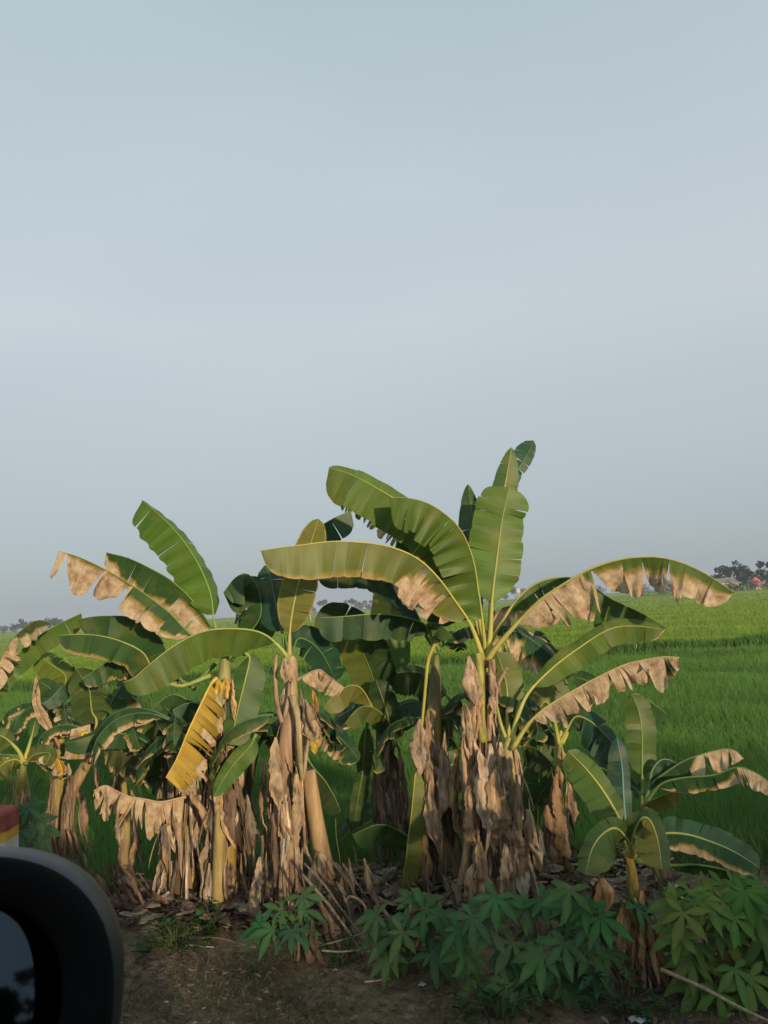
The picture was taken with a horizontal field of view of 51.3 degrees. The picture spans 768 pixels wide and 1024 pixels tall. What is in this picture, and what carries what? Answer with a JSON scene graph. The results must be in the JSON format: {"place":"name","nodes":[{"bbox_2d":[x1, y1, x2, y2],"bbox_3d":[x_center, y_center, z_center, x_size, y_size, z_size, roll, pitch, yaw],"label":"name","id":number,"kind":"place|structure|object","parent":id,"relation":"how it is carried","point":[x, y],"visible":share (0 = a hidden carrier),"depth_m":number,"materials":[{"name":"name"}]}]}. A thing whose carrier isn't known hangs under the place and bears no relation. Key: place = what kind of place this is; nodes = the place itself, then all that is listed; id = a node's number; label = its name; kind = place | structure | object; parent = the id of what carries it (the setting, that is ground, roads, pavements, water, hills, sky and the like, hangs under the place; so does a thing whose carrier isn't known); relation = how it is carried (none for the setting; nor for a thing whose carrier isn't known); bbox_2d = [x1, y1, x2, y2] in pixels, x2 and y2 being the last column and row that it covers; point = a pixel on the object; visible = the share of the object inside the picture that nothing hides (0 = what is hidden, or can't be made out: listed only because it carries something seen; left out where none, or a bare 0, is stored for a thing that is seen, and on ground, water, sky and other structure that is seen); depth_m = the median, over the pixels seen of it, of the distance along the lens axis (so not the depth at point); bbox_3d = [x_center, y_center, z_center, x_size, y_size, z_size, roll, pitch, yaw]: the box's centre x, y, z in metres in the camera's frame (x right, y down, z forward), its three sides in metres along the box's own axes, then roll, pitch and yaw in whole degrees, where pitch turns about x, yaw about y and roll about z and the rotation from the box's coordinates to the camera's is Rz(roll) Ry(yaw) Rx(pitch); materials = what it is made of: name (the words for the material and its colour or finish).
{"place":"outdoors","nodes":[
{"label":"outdoors","id":0,"kind":"place"},
{"bbox_2d":[0,599,767,682],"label":"rice shoots","id":1,"kind":"object","parent":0,"point":[704,621],"visible":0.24,"depth_m":46.82,"materials":[{"name":"green plant"}]},
{"bbox_2d":[0,583,767,649],"bbox_3d":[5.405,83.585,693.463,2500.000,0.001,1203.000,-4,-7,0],"label":"rice field","id":2,"kind":"structure","parent":0,"point":[422,621],"depth_m":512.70,"materials":[{"name":"green plant"}]},
{"bbox_2d":[0,0,767,631],"label":"sky","id":3,"kind":"structure","parent":0,"point":[250,250],"materials":[{"name":"blue"}]},
{"bbox_2d":[0,642,767,890],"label":"rice field","id":4,"kind":"structure","parent":0,"point":[406,754],"depth_m":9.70,"materials":[{"name":"green plant"}]},
{"bbox_2d":[117,855,767,1023],"bbox_3d":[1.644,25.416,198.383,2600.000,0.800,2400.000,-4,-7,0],"label":"ground","id":5,"kind":"structure","parent":0,"point":[130,934],"depth_m":4.52,"materials":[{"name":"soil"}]},
{"bbox_2d":[0,626,13,633],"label":"tree","id":6,"kind":"object","parent":5,"relation":"on","point":[4,630],"visible":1,"depth_m":486.84,"materials":[{"name":"green plant"}]},
{"bbox_2d":[0,805,18,846],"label":"marker post","id":7,"kind":"object","parent":5,"relation":"on","point":[9,825],"visible":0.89,"depth_m":4.52,"materials":[{"name":"red paint"}]},
{"bbox_2d":[10,623,21,633],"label":"tree","id":8,"kind":"object","parent":5,"relation":"on","point":[14,626],"visible":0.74,"depth_m":499.00,"materials":[{"name":"green plant"}]},
{"bbox_2d":[16,618,29,628],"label":"tree","id":9,"kind":"object","parent":5,"relation":"on","point":[22,624],"visible":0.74,"depth_m":475.90,"materials":[{"name":"green plant"}]},
{"bbox_2d":[0,614,81,842],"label":"banana plant","id":10,"kind":"object","parent":5,"relation":"on","point":[14,664],"visible":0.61,"depth_m":6.17,"materials":[{"name":"green plant"}]},
{"bbox_2d":[17,797,83,867],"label":"cassava plant","id":11,"kind":"object","parent":5,"relation":"on","point":[31,834],"visible":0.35,"depth_m":5.25,"materials":[{"name":"green plant"}]},
{"bbox_2d":[44,617,57,628],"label":"tree","id":12,"kind":"object","parent":5,"relation":"on","point":[52,622],"visible":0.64,"depth_m":477.12,"materials":[{"name":"green plant"}]},
{"bbox_2d":[0,652,108,855],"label":"banana plant","id":13,"kind":"object","parent":5,"relation":"on","point":[51,693],"visible":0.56,"depth_m":6.62,"materials":[{"name":"green plant"}]},
{"bbox_2d":[51,617,63,625],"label":"tree","id":14,"kind":"object","parent":5,"relation":"on","point":[59,620],"visible":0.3,"depth_m":487.73,"materials":[{"name":"green plant"}]},
{"bbox_2d":[38,831,113,885],"bbox_3d":[-2.358,2.633,5.853,0.717,0.637,0.760,1,-8,-37],"label":"dead leaf heap","id":15,"kind":"object","parent":5,"relation":"on","point":[77,856],"visible":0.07,"depth_m":5.95,"materials":[{"name":"brown plant"}]},
{"bbox_2d":[37,668,168,866],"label":"banana plant","id":16,"kind":"object","parent":5,"relation":"on","point":[85,698],"visible":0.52,"depth_m":6.36,"materials":[{"name":"green plant"}]},
{"bbox_2d":[65,716,193,887],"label":"banana plant","id":17,"kind":"object","parent":5,"relation":"on","point":[126,852],"visible":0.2,"depth_m":6.80,"materials":[{"name":"brown plant"}]},
{"bbox_2d":[85,859,177,920],"bbox_3d":[-1.925,2.728,5.773,0.965,0.370,0.692,-4,-7,0],"label":"dead leaf heap","id":18,"kind":"object","parent":5,"relation":"on","point":[132,881],"visible":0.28,"depth_m":5.76,"materials":[{"name":"brown plant"}]},
{"bbox_2d":[88,701,251,909],"bbox_3d":[-1.609,2.226,6.053,1.213,1.509,1.093,-4,-7,0],"label":"banana plant","id":19,"kind":"object","parent":5,"relation":"on","point":[180,840],"visible":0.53,"depth_m":5.81,"materials":[{"name":"green plant"}]},
{"bbox_2d":[130,913,218,952],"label":"weed","id":20,"kind":"object","parent":5,"relation":"on","point":[166,921],"visible":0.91,"depth_m":5.12,"materials":[{"name":"green plant"}]},
{"bbox_2d":[50,500,308,915],"bbox_3d":[-1.473,1.407,5.878,1.766,3.077,1.252,-4,-7,0],"label":"banana plant","id":21,"kind":"object","parent":5,"relation":"on","point":[226,706],"visible":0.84,"depth_m":5.85,"materials":[{"name":"green plant"}]},
{"bbox_2d":[177,943,213,947],"bbox_3d":[-1.233,2.770,5.112,0.333,0.012,0.012,-6,-7,19],"label":"stick","id":22,"kind":"object","parent":5,"relation":"on","point":[199,946],"visible":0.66,"depth_m":5.09,"materials":[{"name":"brown wood"}]},
{"bbox_2d":[186,900,223,940],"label":"weed","id":23,"kind":"object","parent":5,"relation":"on","point":[216,907],"visible":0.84,"depth_m":5.29,"materials":[{"name":"green plant"}]},
{"bbox_2d":[195,935,256,947],"bbox_3d":[-1.009,2.760,5.145,0.486,0.023,0.056,-7,-7,26],"label":"stick","id":24,"kind":"object","parent":5,"relation":"on","point":[233,941],"visible":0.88,"depth_m":5.15,"materials":[{"name":"brown wood"}]},
{"bbox_2d":[123,511,359,922],"bbox_3d":[-0.957,1.446,5.935,1.593,2.942,1.113,-4,-7,0],"label":"banana plant","id":25,"kind":"object","parent":5,"relation":"on","point":[295,822],"visible":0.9,"depth_m":5.67,"materials":[{"name":"green plant"}]},
{"bbox_2d":[201,721,305,879],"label":"banana plant","id":26,"kind":"object","parent":5,"relation":"on","point":[248,784],"visible":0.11,"depth_m":6.18,"materials":[{"name":"brown plant"}]},
{"bbox_2d":[237,885,327,961],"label":"cassava plant","id":27,"kind":"object","parent":5,"relation":"on","point":[259,929],"visible":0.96,"depth_m":4.69,"materials":[{"name":"green plant"}]},
{"bbox_2d":[317,599,327,606],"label":"tree","id":28,"kind":"object","parent":5,"relation":"on","point":[323,602],"visible":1,"depth_m":678.31,"materials":[{"name":"green plant"}]},
{"bbox_2d":[303,863,371,947],"bbox_3d":[-0.302,2.482,5.035,0.605,0.426,0.048,-10,-9,42],"label":"stick","id":29,"kind":"object","parent":5,"relation":"on","point":[327,889],"visible":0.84,"depth_m":5.05,"materials":[{"name":"brown wood"}]},
{"bbox_2d":[335,819,340,881],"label":"dry weed stalk","id":30,"kind":"object","parent":5,"relation":"on","point":[337,846],"visible":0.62,"depth_m":5.95,"materials":[{"name":"brown plant"}]},
{"bbox_2d":[293,857,390,967],"bbox_3d":[-0.294,2.475,5.126,0.734,0.511,0.700,1,-8,-34],"label":"dead leaf heap","id":31,"kind":"object","parent":5,"relation":"on","point":[333,931],"visible":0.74,"depth_m":5.00,"materials":[{"name":"brown plant"}]},
{"bbox_2d":[301,873,362,954],"bbox_3d":[-0.320,2.454,4.906,0.487,0.393,0.032,-9,-9,38],"label":"stick","id":32,"kind":"object","parent":31,"relation":"on","point":[310,883],"visible":0.85,"depth_m":4.90,"materials":[{"name":"brown wood"}]},
{"bbox_2d":[343,895,371,934],"bbox_3d":[-0.134,2.464,4.853,0.295,0.240,0.033,-10,-9,43],"label":"stick","id":33,"kind":"object","parent":31,"relation":"on","point":[356,898],"visible":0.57,"depth_m":4.88,"materials":[{"name":"brown wood"}]},
{"bbox_2d":[327,929,357,969],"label":"weed","id":34,"kind":"object","parent":5,"relation":"on","point":[335,955],"visible":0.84,"depth_m":4.72,"materials":[{"name":"green plant"}]},
{"bbox_2d":[320,933,365,946],"bbox_3d":[-0.216,2.552,4.792,0.360,0.111,0.017,-6,-7,16],"label":"stick","id":35,"kind":"object","parent":5,"relation":"on","point":[338,940],"visible":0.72,"depth_m":4.81,"materials":[{"name":"brown wood"}]},
{"bbox_2d":[321,945,371,952],"bbox_3d":[-0.215,2.537,4.638,0.296,0.030,0.012,-4,-7,0],"label":"stick","id":36,"kind":"object","parent":5,"relation":"on","point":[322,950],"visible":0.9,"depth_m":4.63,"materials":[{"name":"wood"}]},
{"bbox_2d":[343,598,356,605],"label":"tree","id":37,"kind":"object","parent":5,"relation":"on","point":[351,600],"visible":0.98,"depth_m":649.03,"materials":[{"name":"green plant"}]},
{"bbox_2d":[352,601,363,609],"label":"tree","id":38,"kind":"object","parent":5,"relation":"on","point":[358,605],"visible":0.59,"depth_m":677.88,"materials":[{"name":"green plant"}]},
{"bbox_2d":[357,600,371,609],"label":"tree","id":39,"kind":"object","parent":5,"relation":"on","point":[367,606],"visible":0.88,"depth_m":634.19,"materials":[{"name":"green plant"}]},
{"bbox_2d":[339,802,403,856],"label":"banana plant","id":40,"kind":"object","parent":5,"relation":"on","point":[367,817],"visible":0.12,"depth_m":6.86,"materials":[{"name":"green plant"}]},
{"bbox_2d":[365,978,388,982],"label":"stick","id":41,"kind":"object","parent":5,"relation":"on","point":[367,981],"visible":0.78,"depth_m":4.46,"materials":[{"name":"brown wood"}]},
{"bbox_2d":[0,589,767,639],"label":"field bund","id":42,"kind":"structure","parent":5,"relation":"on","point":[613,599],"depth_m":214.69,"materials":[{"name":"green plant"}]},
{"bbox_2d":[2,593,766,642],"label":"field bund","id":43,"kind":"structure","parent":5,"relation":"on","point":[487,611],"depth_m":147.63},
{"bbox_2d":[314,583,461,862],"bbox_3d":[0.064,1.844,6.765,1.245,2.749,1.474,-4,-7,0],"label":"banana plant","id":44,"kind":"object","parent":5,"relation":"on","point":[382,676],"visible":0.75,"depth_m":6.68,"materials":[{"name":"green plant"}]},
{"bbox_2d":[95,843,698,935],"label":"leaf litter","id":45,"kind":"object","parent":5,"relation":"on","point":[648,883],"visible":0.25,"depth_m":5.53,"materials":[{"name":"brown plant"}]},
{"bbox_2d":[154,891,169,900],"bbox_3d":[-1.576,2.737,5.685,0.174,0.110,0.031,-9,-8,36],"label":"stick","id":46,"kind":"object","parent":45,"relation":"on","point":[165,894],"visible":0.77,"depth_m":5.65,"materials":[{"name":"beige wood"}]},
{"bbox_2d":[317,500,499,888],"bbox_3d":[0.215,1.332,6.276,1.410,3.108,0.887,-4,-7,0],"label":"banana plant","id":47,"kind":"object","parent":5,"relation":"on","point":[437,822],"visible":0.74,"depth_m":5.95,"materials":[{"name":"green plant"}]},
{"bbox_2d":[352,887,464,989],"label":"cassava plant","id":48,"kind":"object","parent":5,"relation":"on","point":[420,911],"visible":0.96,"depth_m":4.46,"materials":[{"name":"green plant"}]},
{"bbox_2d":[59,599,766,645],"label":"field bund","id":49,"kind":"structure","parent":5,"relation":"on","point":[637,608],"depth_m":96.62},
{"bbox_2d":[369,867,462,936],"bbox_3d":[0.283,2.589,5.408,0.694,0.280,0.680,-8,-8,34],"label":"dead leaf heap","id":50,"kind":"object","parent":5,"relation":"on","point":[426,882],"visible":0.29,"depth_m":5.43,"materials":[{"name":"brown plant"}]},
{"bbox_2d":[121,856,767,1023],"bbox_3d":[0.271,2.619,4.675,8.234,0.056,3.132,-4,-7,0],"label":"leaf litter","id":51,"kind":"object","parent":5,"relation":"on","point":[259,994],"visible":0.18,"depth_m":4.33,"materials":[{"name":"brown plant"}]},
{"bbox_2d":[628,1015,645,1023],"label":"litter scrap","id":52,"kind":"object","parent":51,"relation":"on","point":[640,1020],"visible":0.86,"depth_m":3.87,"materials":[{"name":"white plastic"}]},
{"bbox_2d":[660,967,767,1021],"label":"stick","id":53,"kind":"object","parent":51,"relation":"on","point":[682,978],"visible":1,"depth_m":3.91,"materials":[{"name":"brown wood"}]},
{"bbox_2d":[261,440,734,917],"bbox_3d":[0.775,1.095,5.804,3.046,3.399,1.410,-4,-7,0],"label":"banana plant","id":54,"kind":"object","parent":5,"relation":"on","point":[447,567],"visible":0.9,"depth_m":5.61,"materials":[{"name":"green plant"}]},
{"bbox_2d":[450,971,551,1023],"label":"weed","id":55,"kind":"object","parent":5,"relation":"on","point":[488,1000],"visible":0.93,"depth_m":4.02,"materials":[{"name":"green plant"}]},
{"bbox_2d":[453,881,553,940],"bbox_3d":[0.746,2.545,5.180,0.850,0.252,0.607,-7,-8,28],"label":"dead leaf heap","id":56,"kind":"object","parent":5,"relation":"on","point":[543,930],"visible":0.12,"depth_m":4.95,"materials":[{"name":"brown plant"}]},
{"bbox_2d":[510,587,515,599],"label":"tree","id":57,"kind":"object","parent":5,"relation":"on","point":[513,590],"visible":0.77,"depth_m":633.63,"materials":[{"name":"green plant"}]},
{"bbox_2d":[440,882,588,1017],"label":"cassava plant","id":58,"kind":"object","parent":5,"relation":"on","point":[506,951],"visible":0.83,"depth_m":4.16,"materials":[{"name":"green plant"}]},
{"bbox_2d":[515,587,520,598],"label":"house","id":59,"kind":"structure","parent":5,"relation":"on","point":[517,591],"depth_m":594.52,"materials":[{"name":"metal"}]},
{"bbox_2d":[517,671,628,874],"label":"banana plant","id":60,"kind":"object","parent":5,"relation":"on","point":[545,779],"visible":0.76,"depth_m":6.08,"materials":[{"name":"green plant"}]},
{"bbox_2d":[485,619,679,903],"bbox_3d":[1.353,1.731,5.370,1.458,1.949,0.748,-4,-7,0],"label":"banana plant","id":61,"kind":"object","parent":5,"relation":"on","point":[580,653],"visible":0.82,"depth_m":5.35,"materials":[{"name":"green plant"}]},
{"bbox_2d":[510,880,659,1009],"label":"cassava plant","id":62,"kind":"object","parent":5,"relation":"on","point":[578,909],"visible":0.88,"depth_m":4.08,"materials":[{"name":"green plant"}]},
{"bbox_2d":[578,961,680,1023],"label":"weed","id":63,"kind":"object","parent":5,"relation":"on","point":[619,1001],"visible":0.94,"depth_m":3.97,"materials":[{"name":"green plant"}]},
{"bbox_2d":[643,584,653,595],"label":"tree","id":64,"kind":"object","parent":5,"relation":"on","point":[647,590],"visible":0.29,"depth_m":255.55,"materials":[{"name":"green plant"}]},
{"bbox_2d":[562,737,759,991],"bbox_3d":[1.499,1.938,4.239,1.056,1.358,0.755,-4,-7,0],"label":"banana plant","id":65,"kind":"object","parent":5,"relation":"on","point":[646,832],"visible":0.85,"depth_m":4.21,"materials":[{"name":"green plant"}]},
{"bbox_2d":[651,583,670,594],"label":"tree","id":66,"kind":"object","parent":5,"relation":"on","point":[661,592],"visible":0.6,"depth_m":247.50,"materials":[{"name":"green plant"}]},
{"bbox_2d":[594,693,767,908],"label":"banana plant","id":67,"kind":"object","parent":5,"relation":"on","point":[642,718],"visible":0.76,"depth_m":5.49,"materials":[{"name":"green plant"}]},
{"bbox_2d":[645,870,767,1022],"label":"cassava plant","id":68,"kind":"object","parent":5,"relation":"on","point":[688,957],"visible":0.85,"depth_m":4.04,"materials":[{"name":"green plant"}]},
{"bbox_2d":[714,565,732,578],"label":"tree","id":69,"kind":"object","parent":5,"relation":"on","point":[719,570],"visible":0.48,"depth_m":259.99,"materials":[{"name":"green plant"}]},
{"bbox_2d":[708,578,741,590],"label":"house","id":70,"kind":"structure","parent":5,"relation":"on","point":[723,580],"depth_m":229.08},
{"bbox_2d":[724,580,740,590],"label":"tree","id":71,"kind":"object","parent":5,"relation":"on","point":[735,585],"visible":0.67,"depth_m":223.49,"materials":[{"name":"green plant"}]},
{"bbox_2d":[723,560,753,585],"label":"tree","id":72,"kind":"object","parent":5,"relation":"on","point":[736,571],"visible":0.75,"depth_m":247.31,"materials":[{"name":"green plant"}]},
{"bbox_2d":[731,580,753,590],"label":"tree","id":73,"kind":"object","parent":5,"relation":"on","point":[742,584],"visible":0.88,"depth_m":222.97,"materials":[{"name":"green plant"}]},
{"bbox_2d":[720,870,767,1004],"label":"cassava plant","id":74,"kind":"object","parent":5,"relation":"on","point":[756,906],"visible":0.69,"depth_m":4.09,"materials":[{"name":"green plant"}]},
{"bbox_2d":[739,565,753,588],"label":"tree","id":75,"kind":"object","parent":5,"relation":"on","point":[752,573],"visible":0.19,"depth_m":256.34,"materials":[{"name":"green plant"}]},
{"bbox_2d":[746,581,765,589],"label":"tree","id":76,"kind":"object","parent":5,"relation":"on","point":[755,585],"visible":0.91,"depth_m":223.28,"materials":[{"name":"green plant"}]},
{"bbox_2d":[748,577,764,589],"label":"house","id":77,"kind":"structure","parent":5,"relation":"on","point":[754,579],"depth_m":229.40,"materials":[{"name":"red"}]},
{"bbox_2d":[755,560,767,588],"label":"tree","id":78,"kind":"object","parent":5,"relation":"on","point":[760,564],"visible":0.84,"depth_m":248.88,"materials":[{"name":"green plant"}]},
{"bbox_2d":[760,575,767,588],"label":"tree","id":79,"kind":"object","parent":5,"relation":"on","point":[764,580],"visible":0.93,"depth_m":223.74,"materials":[{"name":"green plant"}]},
{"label":"field bund","id":80,"kind":"structure","parent":5,"relation":"on","visible":0},
{"bbox_2d":[6,631,767,693],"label":"bund grass","id":81,"kind":"structure","parent":80,"relation":"on","point":[624,648],"depth_m":29.04,"materials":[{"name":"green plant"}]},
{"bbox_2d":[233,820,767,904],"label":"bank grass","id":82,"kind":"structure","parent":0,"point":[759,847],"depth_m":6.10,"materials":[{"name":"plant"}]},
{"label":"road","id":83,"kind":"structure","parent":0,"visible":0},
{"bbox_2d":[0,846,123,1023],"bbox_3d":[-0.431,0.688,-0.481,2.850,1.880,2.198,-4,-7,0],"label":"mirror","id":84,"kind":"object","parent":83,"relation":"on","point":[61,952],"visible":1,"depth_m":0.59,"materials":[{"name":"plastic"}]}
]}

